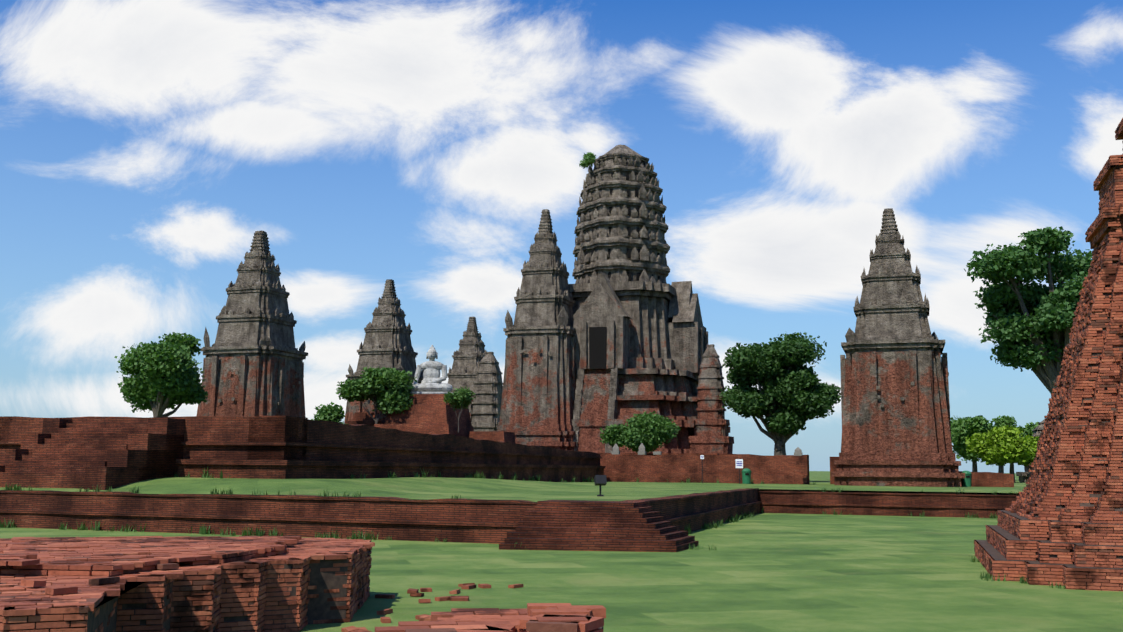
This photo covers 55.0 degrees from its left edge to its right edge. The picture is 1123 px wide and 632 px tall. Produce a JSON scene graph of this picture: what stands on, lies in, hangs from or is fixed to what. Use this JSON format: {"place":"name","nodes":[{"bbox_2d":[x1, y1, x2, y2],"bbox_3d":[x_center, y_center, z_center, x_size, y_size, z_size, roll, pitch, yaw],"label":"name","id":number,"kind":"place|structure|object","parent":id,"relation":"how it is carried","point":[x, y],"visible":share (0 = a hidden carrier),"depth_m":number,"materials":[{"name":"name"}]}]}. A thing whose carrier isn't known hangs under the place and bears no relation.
{"place":"outdoors","nodes":[
{"label":"outdoors","id":0,"kind":"place"},
{"bbox_2d":[114,332,207,416],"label":"tree","id":1,"kind":"object","parent":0,"point":[167,368],"depth_m":75.60,"materials":[{"name":"green plant"}]},
{"bbox_2d":[443,386,475,432],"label":"tree","id":2,"kind":"object","parent":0,"point":[457,398],"depth_m":68.24,"materials":[{"name":"green plant"}]},
{"bbox_2d":[0,472,1027,501],"bbox_3d":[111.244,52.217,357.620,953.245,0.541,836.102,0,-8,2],"label":"lawn","id":3,"kind":"structure","parent":0,"point":[423,488],"depth_m":42.40,"materials":[{"name":"green plant"}]},
{"bbox_2d":[197,230,307,417],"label":"temple tower","id":4,"kind":"structure","parent":3,"relation":"on","point":[253,362],"depth_m":90.66,"materials":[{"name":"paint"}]},
{"bbox_2d":[0,416,604,489],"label":"terrace","id":5,"kind":"structure","parent":3,"relation":"on","point":[93,452],"depth_m":41.92,"materials":[{"name":"brick"}]},
{"bbox_2d":[311,402,348,424],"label":"low shrub","id":6,"kind":"object","parent":5,"relation":"on","point":[334,413],"visible":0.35,"depth_m":70.19,"materials":[{"name":"green plant"}]},
{"bbox_2d":[336,366,416,423],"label":"tree","id":7,"kind":"object","parent":5,"relation":"on","point":[387,388],"depth_m":71.08,"materials":[{"name":"green plant"}]},
{"bbox_2d":[344,394,515,442],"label":"brick pedestal","id":8,"kind":"object","parent":5,"relation":"on","point":[429,414],"visible":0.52,"depth_m":71.00,"materials":[{"name":"brick"}]},
{"bbox_2d":[407,345,452,393],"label":"buddha statue","id":9,"kind":"object","parent":8,"relation":"on","point":[431,382],"visible":0.96,"depth_m":72.95,"materials":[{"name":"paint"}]},
{"bbox_2d":[344,279,423,420],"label":"temple tower","id":10,"kind":"structure","parent":3,"relation":"on","point":[387,341],"depth_m":117.14,"materials":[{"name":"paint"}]},
{"bbox_2d":[447,316,492,421],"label":"temple tower","id":11,"kind":"structure","parent":3,"relation":"on","point":[468,355],"depth_m":141.74,"materials":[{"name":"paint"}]},
{"bbox_2d":[594,475,606,495],"bbox_3d":[1.430,6.221,39.557,0.410,0.772,0.364,2,-8,-10],"label":"floodlight","id":12,"kind":"object","parent":3,"relation":"on","point":[600,480],"visible":1,"depth_m":39.48,"materials":[{"name":"black metal"}]},
{"bbox_2d":[600,411,680,452],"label":"tree","id":13,"kind":"object","parent":3,"relation":"on","point":[650,431],"depth_m":88.18,"materials":[{"name":"green plant"}]},
{"bbox_2d":[598,453,752,465],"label":"prang platform","id":14,"kind":"structure","parent":3,"relation":"on","point":[601,459],"depth_m":93.22,"materials":[{"name":"brick"}]},
{"bbox_2d":[471,352,502,430],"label":"stupa","id":15,"kind":"object","parent":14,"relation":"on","point":[485,413],"visible":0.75,"depth_m":137.44,"materials":[{"name":"grey stone"}]},
{"bbox_2d":[497,209,576,450],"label":"tower","id":16,"kind":"structure","parent":14,"relation":"on","point":[538,391],"depth_m":102.23,"materials":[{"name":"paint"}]},
{"bbox_2d":[515,144,729,452],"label":"prang","id":17,"kind":"structure","parent":14,"relation":"on","point":[640,335],"depth_m":106.36,"materials":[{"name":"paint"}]},
{"bbox_2d":[579,152,596,178],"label":"tree","id":18,"kind":"object","parent":17,"relation":"attached to","point":[589,158],"depth_m":112.00,"materials":[{"name":"green plant"}]},
{"bbox_2d":[689,344,733,453],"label":"ruined corner prang","id":19,"kind":"structure","parent":14,"relation":"on","point":[711,432],"depth_m":99.88,"materials":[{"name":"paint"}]},
{"bbox_2d":[700,455,703,482],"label":"sign","id":20,"kind":"object","parent":3,"relation":"on","point":[702,457],"visible":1,"depth_m":79.39,"materials":[{"name":"white metal"}]},
{"bbox_2d":[735,459,742,483],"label":"sign","id":21,"kind":"object","parent":3,"relation":"on","point":[739,463],"visible":1,"depth_m":79.06,"materials":[{"name":"white metal"}]},
{"bbox_2d":[742,468,750,483],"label":"litter bin","id":22,"kind":"object","parent":3,"relation":"on","point":[746,475],"visible":1,"depth_m":78.61,"materials":[{"name":"green plastic"}]},
{"bbox_2d":[603,454,1013,486],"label":"gallery walls","id":23,"kind":"structure","parent":3,"relation":"on","point":[784,469],"depth_m":80.89,"materials":[{"name":"brick"}]},
{"bbox_2d":[612,443,801,455],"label":"boundary stones","id":24,"kind":"object","parent":23,"relation":"on","point":[797,452],"visible":1,"depth_m":80.35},
{"bbox_2d":[831,208,964,486],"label":"temple tower","id":25,"kind":"structure","parent":3,"relation":"on","point":[895,410],"depth_m":75.36,"materials":[{"name":"brick"}]},
{"bbox_2d":[962,471,971,486],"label":"litter bin","id":26,"kind":"object","parent":3,"relation":"on","point":[966,481],"visible":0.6,"depth_m":75.63,"materials":[{"name":"green plastic"}]},
{"bbox_2d":[950,415,996,471],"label":"tree","id":27,"kind":"object","parent":3,"relation":"on","point":[962,428],"depth_m":114.42,"materials":[{"name":"green plant"}]},
{"bbox_2d":[965,425,1039,482],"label":"tree","id":28,"kind":"object","parent":3,"relation":"on","point":[1000,446],"depth_m":107.69,"materials":[{"name":"green plant"}]},
{"bbox_2d":[992,415,1016,472],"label":"tree","id":29,"kind":"object","parent":3,"relation":"on","point":[1004,420],"depth_m":136.51,"materials":[{"name":"green plant"}]},
{"bbox_2d":[1013,422,1038,437],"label":"tree","id":30,"kind":"object","parent":3,"relation":"on","point":[1027,429],"visible":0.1,"depth_m":122.34,"materials":[{"name":"green plant"}]},
{"bbox_2d":[1016,419,1045,481],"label":"chedi","id":31,"kind":"structure","parent":3,"relation":"on","point":[1026,474],"depth_m":114.62,"materials":[{"name":"grey stone"}]},
{"bbox_2d":[0,471,1122,631],"bbox_3d":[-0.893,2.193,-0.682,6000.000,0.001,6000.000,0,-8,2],"label":"lawn","id":32,"kind":"structure","parent":0,"point":[773,572],"depth_m":21.90,"materials":[{"name":"green plant"}]},
{"bbox_2d":[0,536,522,631],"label":"ruin","id":33,"kind":"object","parent":32,"relation":"on","point":[187,584],"visible":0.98,"depth_m":14.06,"materials":[{"name":"brick"}]},
{"bbox_2d":[375,603,605,631],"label":"brick base","id":34,"kind":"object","parent":32,"relation":"on","point":[550,617],"depth_m":6.62,"materials":[{"name":"brick"}]},
{"bbox_2d":[0,488,1018,551],"bbox_3d":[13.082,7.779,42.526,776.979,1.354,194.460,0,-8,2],"label":"terrace retaining wall","id":35,"kind":"structure","parent":32,"relation":"on","point":[650,525],"depth_m":34.88,"materials":[{"name":"brick"}]},
{"bbox_2d":[0,466,1067,588],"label":"grass tufts","id":36,"kind":"object","parent":32,"relation":"on","point":[203,531],"visible":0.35,"depth_m":36.74,"materials":[{"name":"green plant"}]},
{"bbox_2d":[974,118,1122,590],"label":"brick tower","id":37,"kind":"structure","parent":32,"relation":"on","point":[1060,520],"depth_m":23.79,"materials":[{"name":"red brick"}]},
{"bbox_2d":[0,0,1122,472],"label":"sky","id":38,"kind":"structure","parent":0,"point":[423,146],"materials":[{"name":"blue"}]},
{"bbox_2d":[719,332,840,455],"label":"tree","id":39,"kind":"object","parent":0,"point":[799,389],"depth_m":93.33,"materials":[{"name":"green plant"}]},
{"bbox_2d":[964,226,1092,392],"bbox_3d":[25.913,2.413,56.556,8.350,13.989,8.836,0,-8,2],"label":"tree","id":40,"kind":"object","parent":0,"point":[1050,313],"depth_m":57.02,"materials":[{"name":"green plant"}]}
]}

